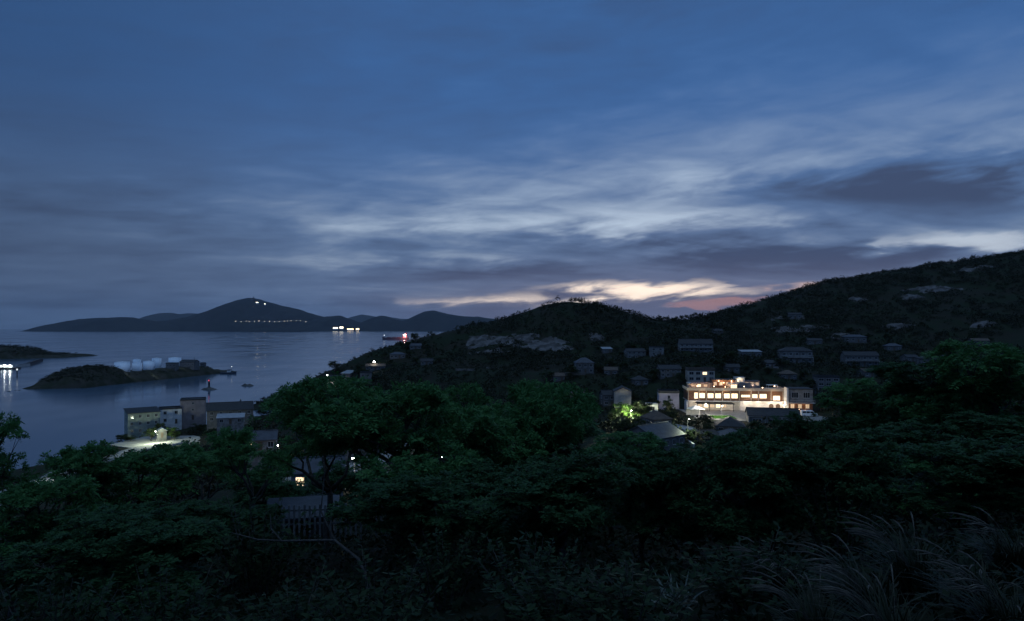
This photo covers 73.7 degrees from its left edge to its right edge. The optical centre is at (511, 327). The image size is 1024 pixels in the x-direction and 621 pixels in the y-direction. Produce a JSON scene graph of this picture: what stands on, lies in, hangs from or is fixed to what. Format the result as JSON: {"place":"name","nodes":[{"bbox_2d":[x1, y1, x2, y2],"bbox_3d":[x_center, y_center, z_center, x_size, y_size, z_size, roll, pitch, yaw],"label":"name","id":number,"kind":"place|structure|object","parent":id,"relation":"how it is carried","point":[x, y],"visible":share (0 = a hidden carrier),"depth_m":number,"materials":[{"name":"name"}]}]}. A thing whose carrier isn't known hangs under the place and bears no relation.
{"place":"outdoors","nodes":[
{"label":"outdoors","id":0,"kind":"place"},
{"bbox_2d":[0,346,97,358],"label":"islet","id":1,"kind":"object","parent":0,"point":[5,354],"visible":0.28,"depth_m":1125.09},
{"bbox_2d":[0,344,75,355],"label":"headland scrub","id":2,"kind":"object","parent":1,"relation":"on","point":[35,350],"visible":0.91,"depth_m":1148.02,"materials":[{"name":"green plant"}]},
{"bbox_2d":[0,440,185,505],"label":"shore road","id":3,"kind":"structure","parent":0,"point":[119,453],"depth_m":265.52,"materials":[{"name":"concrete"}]},
{"bbox_2d":[24,317,178,331],"bbox_3d":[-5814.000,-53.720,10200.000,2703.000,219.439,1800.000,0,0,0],"label":"hills","id":4,"kind":"structure","parent":0,"point":[121,324],"depth_m":9675.14,"materials":[{"name":"plant"}]},
{"bbox_2d":[14,365,236,390],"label":"islet","id":5,"kind":"object","parent":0,"point":[64,382],"visible":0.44,"depth_m":604.88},
{"bbox_2d":[38,364,212,382],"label":"islet scrub","id":6,"kind":"object","parent":5,"relation":"on","point":[95,367],"visible":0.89,"depth_m":593.87,"materials":[{"name":"green plant"}]},
{"bbox_2d":[180,360,199,369],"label":"workshop","id":7,"kind":"structure","parent":5,"relation":"on","point":[193,364],"depth_m":715.62,"materials":[{"name":"concrete"}]},
{"bbox_2d":[110,436,199,447],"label":"quay","id":8,"kind":"structure","parent":0,"point":[141,441],"depth_m":284.14,"materials":[{"name":"concrete"}]},
{"bbox_2d":[139,313,194,320],"bbox_3d":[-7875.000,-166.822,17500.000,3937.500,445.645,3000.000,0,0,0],"label":"hills","id":9,"kind":"structure","parent":0,"point":[162,316],"depth_m":16894.00,"materials":[{"name":"plant"}]},
{"bbox_2d":[0,329,446,470],"bbox_3d":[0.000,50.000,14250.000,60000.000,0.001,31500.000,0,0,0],"label":"sea","id":10,"kind":"structure","parent":0,"point":[265,364],"depth_m":801.41,"materials":[{"name":"blue liquid"}]},
{"bbox_2d":[157,298,359,330],"bbox_3d":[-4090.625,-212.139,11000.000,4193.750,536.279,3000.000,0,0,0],"label":"hills","id":11,"kind":"structure","parent":0,"point":[244,314],"depth_m":10201.21,"materials":[{"name":"plant"}]},
{"bbox_2d":[245,328,312,331],"bbox_3d":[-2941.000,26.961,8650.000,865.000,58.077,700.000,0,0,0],"label":"hills","id":12,"kind":"structure","parent":0,"point":[277,330],"depth_m":8463.74,"materials":[{"name":"plant"}]},
{"bbox_2d":[357,310,494,330],"bbox_3d":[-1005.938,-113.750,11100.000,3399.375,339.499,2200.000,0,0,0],"label":"hills","id":13,"kind":"structure","parent":0,"point":[433,320],"depth_m":10469.45,"materials":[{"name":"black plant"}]},
{"bbox_2d":[0,252,1023,620],"bbox_3d":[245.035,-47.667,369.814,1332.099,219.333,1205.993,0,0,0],"label":"terrain","id":14,"kind":"structure","parent":0,"point":[1010,334],"depth_m":420.55,"materials":[{"name":"plant"}]},
{"bbox_2d":[0,411,41,494],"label":"broadleaf tree","id":15,"kind":"object","parent":14,"relation":"on","point":[7,428],"visible":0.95,"depth_m":19.69,"materials":[{"name":"green plant"}]},
{"bbox_2d":[0,474,102,620],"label":"broadleaf tree","id":16,"kind":"object","parent":14,"relation":"on","point":[43,490],"visible":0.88,"depth_m":15.87,"materials":[{"name":"green plant"}]},
{"bbox_2d":[0,572,121,620],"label":"leafy shrub","id":17,"kind":"object","parent":14,"relation":"on","point":[55,614],"visible":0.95,"depth_m":9.14,"materials":[{"name":"green plant"}]},
{"bbox_2d":[0,440,126,568],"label":"broadleaf tree","id":18,"kind":"object","parent":14,"relation":"on","point":[82,457],"visible":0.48,"depth_m":23.40,"materials":[{"name":"green plant"}]},
{"bbox_2d":[0,501,129,617],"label":"broadleaf tree","id":19,"kind":"object","parent":14,"relation":"on","point":[50,526],"visible":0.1,"depth_m":15.75,"materials":[{"name":"green plant"}]},
{"bbox_2d":[0,502,231,620],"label":"broadleaf tree","id":20,"kind":"object","parent":14,"relation":"on","point":[119,539],"visible":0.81,"depth_m":12.68,"materials":[{"name":"green plant"}]},
{"bbox_2d":[40,448,219,515],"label":"broadleaf tree","id":21,"kind":"object","parent":14,"relation":"on","point":[135,460],"visible":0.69,"depth_m":24.19,"materials":[{"name":"green plant"}]},
{"bbox_2d":[123,406,160,440],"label":"house","id":22,"kind":"structure","parent":14,"relation":"on","point":[138,421],"depth_m":298.07,"materials":[{"name":"paint"}]},
{"bbox_2d":[69,500,238,590],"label":"broadleaf tree","id":23,"kind":"object","parent":14,"relation":"on","point":[160,513],"visible":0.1,"depth_m":18.62,"materials":[{"name":"green plant"}]},
{"bbox_2d":[83,556,236,620],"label":"leafy shrub","id":24,"kind":"object","parent":14,"relation":"on","point":[159,611],"visible":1,"depth_m":9.04,"materials":[{"name":"green plant"}]},
{"bbox_2d":[116,499,213,564],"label":"broadleaf tree","id":25,"kind":"object","parent":14,"relation":"on","point":[135,507],"visible":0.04,"depth_m":20.50,"materials":[{"name":"green plant"}]},
{"bbox_2d":[158,406,181,429],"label":"house","id":26,"kind":"structure","parent":14,"relation":"on","point":[171,416],"depth_m":318.38,"materials":[{"name":"paint"}]},
{"bbox_2d":[180,397,205,428],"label":"house","id":27,"kind":"structure","parent":14,"relation":"on","point":[193,409],"depth_m":325.11,"materials":[{"name":"concrete"}]},
{"bbox_2d":[142,440,254,503],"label":"broadleaf tree","id":28,"kind":"object","parent":14,"relation":"on","point":[196,446],"visible":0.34,"depth_m":33.21,"materials":[{"name":"green plant"}]},
{"bbox_2d":[206,399,253,429],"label":"house","id":29,"kind":"structure","parent":14,"relation":"on","point":[213,409],"depth_m":313.21,"materials":[{"name":"tile"}]},
{"bbox_2d":[216,413,244,435],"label":"shed","id":30,"kind":"structure","parent":14,"relation":"on","point":[233,420],"depth_m":285.49,"materials":[{"name":"paint"}]},
{"bbox_2d":[181,498,300,589],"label":"broadleaf tree","id":31,"kind":"object","parent":14,"relation":"on","point":[213,512],"visible":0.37,"depth_m":19.85,"materials":[{"name":"green plant"}]},
{"bbox_2d":[201,426,295,530],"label":"broadleaf tree","id":32,"kind":"object","parent":14,"relation":"on","point":[242,439],"visible":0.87,"depth_m":30.35,"materials":[{"name":"green plant"}]},
{"bbox_2d":[196,484,318,608],"bbox_3d":[-5.977,5.329,15.975,2.625,3.034,2.590,0,0,-29],"label":"leafy shrub","id":33,"kind":"object","parent":14,"relation":"on","point":[235,566],"visible":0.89,"depth_m":15.76,"materials":[{"name":"green plant"}]},
{"bbox_2d":[202,460,318,536],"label":"broadleaf tree","id":34,"kind":"object","parent":14,"relation":"on","point":[289,488],"visible":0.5,"depth_m":43.12,"materials":[{"name":"green plant"}]},
{"bbox_2d":[245,429,278,469],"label":"house","id":35,"kind":"structure","parent":14,"relation":"on","point":[267,438],"depth_m":165.58,"materials":[{"name":"paint"}]},
{"bbox_2d":[213,555,361,620],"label":"leafy shrub","id":36,"kind":"object","parent":14,"relation":"on","point":[295,614],"visible":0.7,"depth_m":8.56,"materials":[{"name":"green plant"}]},
{"bbox_2d":[227,473,377,600],"bbox_3d":[-4.238,4.199,13.849,3.987,2.547,0.274,0,0,23],"label":"bare branch","id":37,"kind":"object","parent":14,"relation":"on","point":[337,542],"visible":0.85,"depth_m":13.71,"materials":[{"name":"brown plant"}]},
{"bbox_2d":[267,495,339,545],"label":"garden shed","id":38,"kind":"structure","parent":14,"relation":"on","point":[301,501],"depth_m":31.01,"materials":[{"name":"grey wood"}]},
{"bbox_2d":[243,391,393,553],"bbox_3d":[-7.449,5.821,26.484,5.110,6.770,5.830,0,0,33],"label":"broadleaf tree","id":39,"kind":"object","parent":14,"relation":"on","point":[328,489],"visible":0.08,"depth_m":25.44,"materials":[{"name":"green plant"}]},
{"bbox_2d":[291,455,345,496],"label":"house","id":40,"kind":"structure","parent":14,"relation":"on","point":[314,463],"depth_m":104.99,"materials":[{"name":"paint"}]},
{"bbox_2d":[272,503,390,544],"bbox_3d":[-7.852,8.598,30.015,5.300,1.750,0.080,0,0,-6],"label":"paling fence","id":41,"kind":"object","parent":14,"relation":"on","point":[299,510],"visible":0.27,"depth_m":29.89,"materials":[{"name":"paint"}]},
{"bbox_2d":[296,459,388,521],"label":"broadleaf tree","id":42,"kind":"object","parent":14,"relation":"on","point":[348,482],"visible":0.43,"depth_m":51.44,"materials":[{"name":"green plant"}]},
{"bbox_2d":[300,537,447,620],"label":"leafy shrub","id":43,"kind":"object","parent":14,"relation":"on","point":[384,611],"visible":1,"depth_m":8.03,"materials":[{"name":"green plant"}]},
{"bbox_2d":[259,371,549,547],"bbox_3d":[-3.633,4.621,21.094,9.867,6.542,7.946,0,0,0],"label":"broadleaf tree","id":44,"kind":"object","parent":14,"relation":"on","point":[326,422],"visible":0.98,"depth_m":20.27,"materials":[{"name":"green plant"}]},
{"bbox_2d":[324,469,502,588],"bbox_3d":[-1.917,4.373,14.668,3.816,2.902,3.638,0,0,15],"label":"broadleaf tree","id":45,"kind":"object","parent":14,"relation":"on","point":[415,516],"visible":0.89,"depth_m":13.91,"materials":[{"name":"green plant"}]},
{"bbox_2d":[394,526,492,611],"bbox_3d":[-1.186,4.284,12.017,1.679,1.677,1.702,0,0,-36],"label":"leafy shrub","id":46,"kind":"object","parent":14,"relation":"on","point":[458,563],"visible":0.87,"depth_m":11.93,"materials":[{"name":"green plant"}]},
{"bbox_2d":[388,381,516,507],"bbox_3d":[-2.437,5.546,27.131,5.196,6.741,5.147,0,0,37],"label":"broadleaf tree","id":47,"kind":"object","parent":14,"relation":"on","point":[464,393],"visible":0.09,"depth_m":27.85,"materials":[{"name":"green plant"}]},
{"bbox_2d":[433,457,547,563],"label":"broadleaf tree","id":48,"kind":"object","parent":14,"relation":"on","point":[489,477],"visible":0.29,"depth_m":17.34,"materials":[{"name":"green plant"}]},
{"bbox_2d":[468,333,539,348],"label":"rock outcrop","id":49,"kind":"object","parent":14,"relation":"on","point":[492,341],"visible":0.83,"depth_m":445.17,"materials":[{"name":"stone"}]},
{"bbox_2d":[0,488,1023,620],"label":"undergrowth","id":50,"kind":"object","parent":14,"relation":"on","point":[949,523],"visible":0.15,"depth_m":13.90,"materials":[{"name":"green plant"}]},
{"bbox_2d":[425,377,603,469],"bbox_3d":[0.714,5.277,27.139,8.351,6.782,6.725,0,0,42],"label":"broadleaf tree","id":51,"kind":"object","parent":14,"relation":"on","point":[549,416],"visible":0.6,"depth_m":24.50,"materials":[{"name":"green plant"}]},
{"bbox_2d":[468,531,585,620],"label":"leafy shrub","id":52,"kind":"object","parent":14,"relation":"on","point":[545,559],"visible":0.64,"depth_m":9.48,"materials":[{"name":"green plant"}]},
{"bbox_2d":[513,336,572,351],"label":"rock outcrop","id":53,"kind":"object","parent":14,"relation":"on","point":[546,344],"visible":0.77,"depth_m":433.38,"materials":[{"name":"stone"}]},
{"bbox_2d":[497,407,609,465],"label":"broadleaf tree","id":54,"kind":"object","parent":14,"relation":"on","point":[590,431],"visible":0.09,"depth_m":29.58,"materials":[{"name":"green plant"}]},
{"bbox_2d":[470,444,639,581],"bbox_3d":[0.746,3.701,12.902,3.262,2.902,3.421,0,0,13],"label":"broadleaf tree","id":55,"kind":"object","parent":14,"relation":"on","point":[538,487],"visible":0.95,"depth_m":12.48,"materials":[{"name":"green plant"}]},
{"bbox_2d":[482,553,628,620],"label":"leafy shrub","id":56,"kind":"object","parent":14,"relation":"on","point":[533,608],"visible":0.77,"depth_m":7.97,"materials":[{"name":"green plant"}]},
{"bbox_2d":[103,249,1023,504],"bbox_3d":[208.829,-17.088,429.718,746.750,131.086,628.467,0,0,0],"label":"hillside woods","id":57,"kind":"object","parent":14,"relation":"on","point":[696,357],"visible":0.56,"depth_m":447.84,"materials":[{"name":"green plant"}]},
{"bbox_2d":[533,454,619,554],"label":"broadleaf tree","id":58,"kind":"object","parent":14,"relation":"on","point":[561,491],"visible":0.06,"depth_m":17.32,"materials":[{"name":"green plant"}]},
{"bbox_2d":[574,357,593,373],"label":"house","id":59,"kind":"structure","parent":14,"relation":"on","point":[585,365],"depth_m":330.93,"materials":[{"name":"paint"}]},
{"bbox_2d":[598,390,613,406],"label":"house","id":60,"kind":"structure","parent":14,"relation":"on","point":[606,397],"depth_m":277.01,"materials":[{"name":"paint"}]},
{"bbox_2d":[562,430,668,461],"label":"broadleaf tree","id":61,"kind":"object","parent":14,"relation":"on","point":[650,443],"visible":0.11,"depth_m":42.22,"materials":[{"name":"green plant"}]},
{"bbox_2d":[580,468,651,543],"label":"broadleaf tree","id":62,"kind":"object","parent":14,"relation":"on","point":[619,518],"visible":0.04,"depth_m":20.68,"materials":[{"name":"green plant"}]},
{"bbox_2d":[613,385,631,407],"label":"house","id":63,"kind":"structure","parent":14,"relation":"on","point":[622,394],"depth_m":271.41,"materials":[{"name":"paint"}]},
{"bbox_2d":[610,402,635,417],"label":"village tree","id":64,"kind":"object","parent":14,"relation":"on","point":[625,411],"visible":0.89,"depth_m":235.30,"materials":[{"name":"green plant"}]},
{"bbox_2d":[612,417,636,432],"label":"village tree","id":65,"kind":"object","parent":14,"relation":"on","point":[623,424],"visible":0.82,"depth_m":186.31,"materials":[{"name":"green plant"}]},
{"bbox_2d":[549,551,716,620],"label":"leafy shrub","id":66,"kind":"object","parent":14,"relation":"on","point":[625,602],"visible":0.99,"depth_m":7.45,"materials":[{"name":"green plant"}]},
{"bbox_2d":[623,348,646,357],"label":"house","id":67,"kind":"structure","parent":14,"relation":"on","point":[633,352],"depth_m":403.85,"materials":[{"name":"tile"}]},
{"bbox_2d":[632,401,652,419],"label":"village tree","id":68,"kind":"object","parent":14,"relation":"on","point":[646,408],"visible":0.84,"depth_m":224.69,"materials":[{"name":"green plant"}]},
{"bbox_2d":[591,444,716,568],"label":"broadleaf tree","id":69,"kind":"object","parent":14,"relation":"on","point":[653,471],"visible":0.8,"depth_m":14.27,"materials":[{"name":"green plant"}]},
{"bbox_2d":[639,410,672,423],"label":"house","id":70,"kind":"structure","parent":14,"relation":"on","point":[654,416],"depth_m":215.12,"materials":[{"name":"stone"}]},
{"bbox_2d":[628,421,686,453],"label":"house","id":71,"kind":"structure","parent":14,"relation":"on","point":[670,433],"depth_m":177.36,"materials":[{"name":"paint"}]},
{"bbox_2d":[657,389,678,409],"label":"house","id":72,"kind":"structure","parent":14,"relation":"on","point":[665,394],"depth_m":255.93,"materials":[{"name":"paint"}]},
{"bbox_2d":[655,364,681,378],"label":"house","id":73,"kind":"structure","parent":14,"relation":"on","point":[668,370],"depth_m":309.82,"materials":[{"name":"tile"}]},
{"bbox_2d":[631,569,706,620],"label":"sword leaf plant","id":74,"kind":"object","parent":14,"relation":"on","point":[680,615],"visible":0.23,"depth_m":8.64,"materials":[{"name":"green plant"}]},
{"bbox_2d":[631,463,721,543],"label":"broadleaf tree","id":75,"kind":"object","parent":14,"relation":"on","point":[662,520],"visible":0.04,"depth_m":20.11,"materials":[{"name":"green plant"}]},
{"bbox_2d":[677,339,712,352],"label":"house","id":76,"kind":"structure","parent":14,"relation":"on","point":[704,345],"depth_m":398.80,"materials":[{"name":"tile"}]},
{"bbox_2d":[685,367,714,381],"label":"house","id":77,"kind":"structure","parent":14,"relation":"on","point":[698,374],"depth_m":296.44,"materials":[{"name":"paint"}]},
{"bbox_2d":[661,435,796,550],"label":"broadleaf tree","id":78,"kind":"object","parent":14,"relation":"on","point":[733,515],"visible":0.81,"depth_m":13.43,"materials":[{"name":"green plant"}]},
{"bbox_2d":[714,416,745,428],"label":"house","id":79,"kind":"structure","parent":14,"relation":"on","point":[728,422],"depth_m":206.93,"materials":[{"name":"tile"}]},
{"bbox_2d":[682,377,783,411],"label":"guest house","id":80,"kind":"structure","parent":14,"relation":"on","point":[737,393],"depth_m":250.72,"materials":[{"name":"paint"}]},
{"bbox_2d":[710,426,779,485],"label":"broadleaf tree","id":81,"kind":"object","parent":14,"relation":"on","point":[740,434],"visible":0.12,"depth_m":42.39,"materials":[{"name":"green plant"}]},
{"bbox_2d":[679,521,823,620],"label":"leafy shrub","id":82,"kind":"object","parent":14,"relation":"on","point":[739,587],"visible":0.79,"depth_m":8.37,"materials":[{"name":"green plant"}]},
{"bbox_2d":[679,409,825,420],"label":"forecourt","id":83,"kind":"structure","parent":14,"relation":"on","point":[740,415],"depth_m":238.48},
{"bbox_2d":[745,407,800,422],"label":"house","id":84,"kind":"structure","parent":14,"relation":"on","point":[754,413],"depth_m":219.72,"materials":[{"name":"tile"}]},
{"bbox_2d":[726,535,821,615],"bbox_3d":[3.253,3.165,8.530,1.416,0.895,1.448,0,0,33],"label":"grass clump","id":85,"kind":"object","parent":14,"relation":"on","point":[771,568],"visible":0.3,"depth_m":8.38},
{"bbox_2d":[707,437,853,556],"bbox_3d":[5.229,3.732,14.159,2.677,2.851,3.017,0,0,-7],"label":"broadleaf tree","id":86,"kind":"object","parent":14,"relation":"on","point":[786,462],"visible":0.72,"depth_m":13.39,"materials":[{"name":"green plant"}]},
{"bbox_2d":[777,347,813,364],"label":"house","id":87,"kind":"structure","parent":14,"relation":"on","point":[798,354],"depth_m":358.57,"materials":[{"name":"tile"}]},
{"bbox_2d":[742,563,854,620],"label":"grass clump","id":88,"kind":"object","parent":14,"relation":"on","point":[808,614],"visible":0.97,"depth_m":6.63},
{"bbox_2d":[783,387,815,410],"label":"annex building","id":89,"kind":"structure","parent":14,"relation":"on","point":[800,398],"depth_m":244.32,"materials":[{"name":"paint"}]},
{"bbox_2d":[758,410,847,452],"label":"broadleaf tree","id":90,"kind":"object","parent":14,"relation":"on","point":[799,427],"visible":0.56,"depth_m":36.10,"materials":[{"name":"green plant"}]},
{"bbox_2d":[812,375,839,393],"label":"house","id":91,"kind":"structure","parent":14,"relation":"on","point":[821,381],"depth_m":283.93,"materials":[{"name":"paint"}]},
{"bbox_2d":[791,434,912,548],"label":"broadleaf tree","id":92,"kind":"object","parent":14,"relation":"on","point":[837,470],"visible":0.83,"depth_m":13.58,"materials":[{"name":"green plant"}]},
{"bbox_2d":[841,335,866,342],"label":"house","id":93,"kind":"structure","parent":14,"relation":"on","point":[856,338],"depth_m":445.35,"materials":[{"name":"paint"}]},
{"bbox_2d":[818,406,891,432],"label":"broadleaf tree","id":94,"kind":"object","parent":14,"relation":"on","point":[832,419],"visible":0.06,"depth_m":39.95,"materials":[{"name":"green plant"}]},
{"bbox_2d":[840,351,879,366],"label":"house","id":95,"kind":"structure","parent":14,"relation":"on","point":[865,358],"depth_m":369.49,"materials":[{"name":"tile"}]},
{"bbox_2d":[784,533,941,620],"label":"grass clump","id":96,"kind":"object","parent":14,"relation":"on","point":[838,574],"visible":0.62,"depth_m":7.24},
{"bbox_2d":[808,562,947,620],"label":"grass clump","id":97,"kind":"object","parent":14,"relation":"on","point":[879,614],"visible":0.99,"depth_m":6.16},
{"bbox_2d":[812,376,964,491],"bbox_3d":[21.101,6.356,38.383,9.564,6.924,9.472,0,0,8],"label":"broadleaf tree","id":98,"kind":"object","parent":14,"relation":"on","point":[862,399],"visible":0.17,"depth_m":39.93,"materials":[{"name":"green plant"}]},
{"bbox_2d":[815,417,981,502],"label":"broadleaf tree","id":99,"kind":"object","parent":14,"relation":"on","point":[913,433],"visible":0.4,"depth_m":27.52,"materials":[{"name":"green plant"}]},
{"bbox_2d":[846,438,982,520],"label":"broadleaf tree","id":100,"kind":"object","parent":14,"relation":"on","point":[914,466],"visible":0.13,"depth_m":24.90,"materials":[{"name":"green plant"}]},
{"bbox_2d":[837,510,1017,609],"bbox_3d":[4.804,2.884,8.365,1.711,1.057,1.673,0,0,0],"label":"grass clump","id":101,"kind":"object","parent":14,"relation":"on","point":[907,584],"visible":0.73,"depth_m":8.21,"materials":[{"name":"plant"}]},
{"bbox_2d":[834,361,1023,444],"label":"broadleaf tree","id":102,"kind":"object","parent":14,"relation":"on","point":[905,378],"visible":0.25,"depth_m":36.04,"materials":[{"name":"green plant"}]},
{"bbox_2d":[901,285,962,292],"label":"rock outcrop","id":103,"kind":"object","parent":14,"relation":"on","point":[935,288],"visible":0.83,"depth_m":563.91,"materials":[{"name":"stone"}]},
{"bbox_2d":[882,338,1023,438],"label":"broadleaf tree","id":104,"kind":"object","parent":14,"relation":"on","point":[982,392],"visible":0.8,"depth_m":30.93,"materials":[{"name":"green plant"}]},
{"bbox_2d":[886,435,1023,531],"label":"broadleaf tree","id":105,"kind":"object","parent":14,"relation":"on","point":[991,463],"visible":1,"depth_m":18.34,"materials":[{"name":"green plant"}]},
{"bbox_2d":[898,536,1023,620],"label":"grass clump","id":106,"kind":"object","parent":14,"relation":"on","point":[962,609],"visible":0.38,"depth_m":6.99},
{"bbox_2d":[918,549,1023,620],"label":"grass clump","id":107,"kind":"object","parent":14,"relation":"on","point":[1006,614],"visible":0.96,"depth_m":6.09,"materials":[{"name":"plant"}]},
{"bbox_2d":[937,410,1023,487],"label":"broadleaf tree","id":108,"kind":"object","parent":14,"relation":"on","point":[1009,427],"visible":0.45,"depth_m":25.83,"materials":[{"name":"green plant"}]},
{"bbox_2d":[941,505,1023,585],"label":"grass clump","id":109,"kind":"object","parent":14,"relation":"on","point":[1006,556],"visible":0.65,"depth_m":9.00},
{"bbox_2d":[0,0,1023,328],"label":"sky","id":110,"kind":"structure","parent":0,"point":[401,159],"materials":[{"name":"blue"}]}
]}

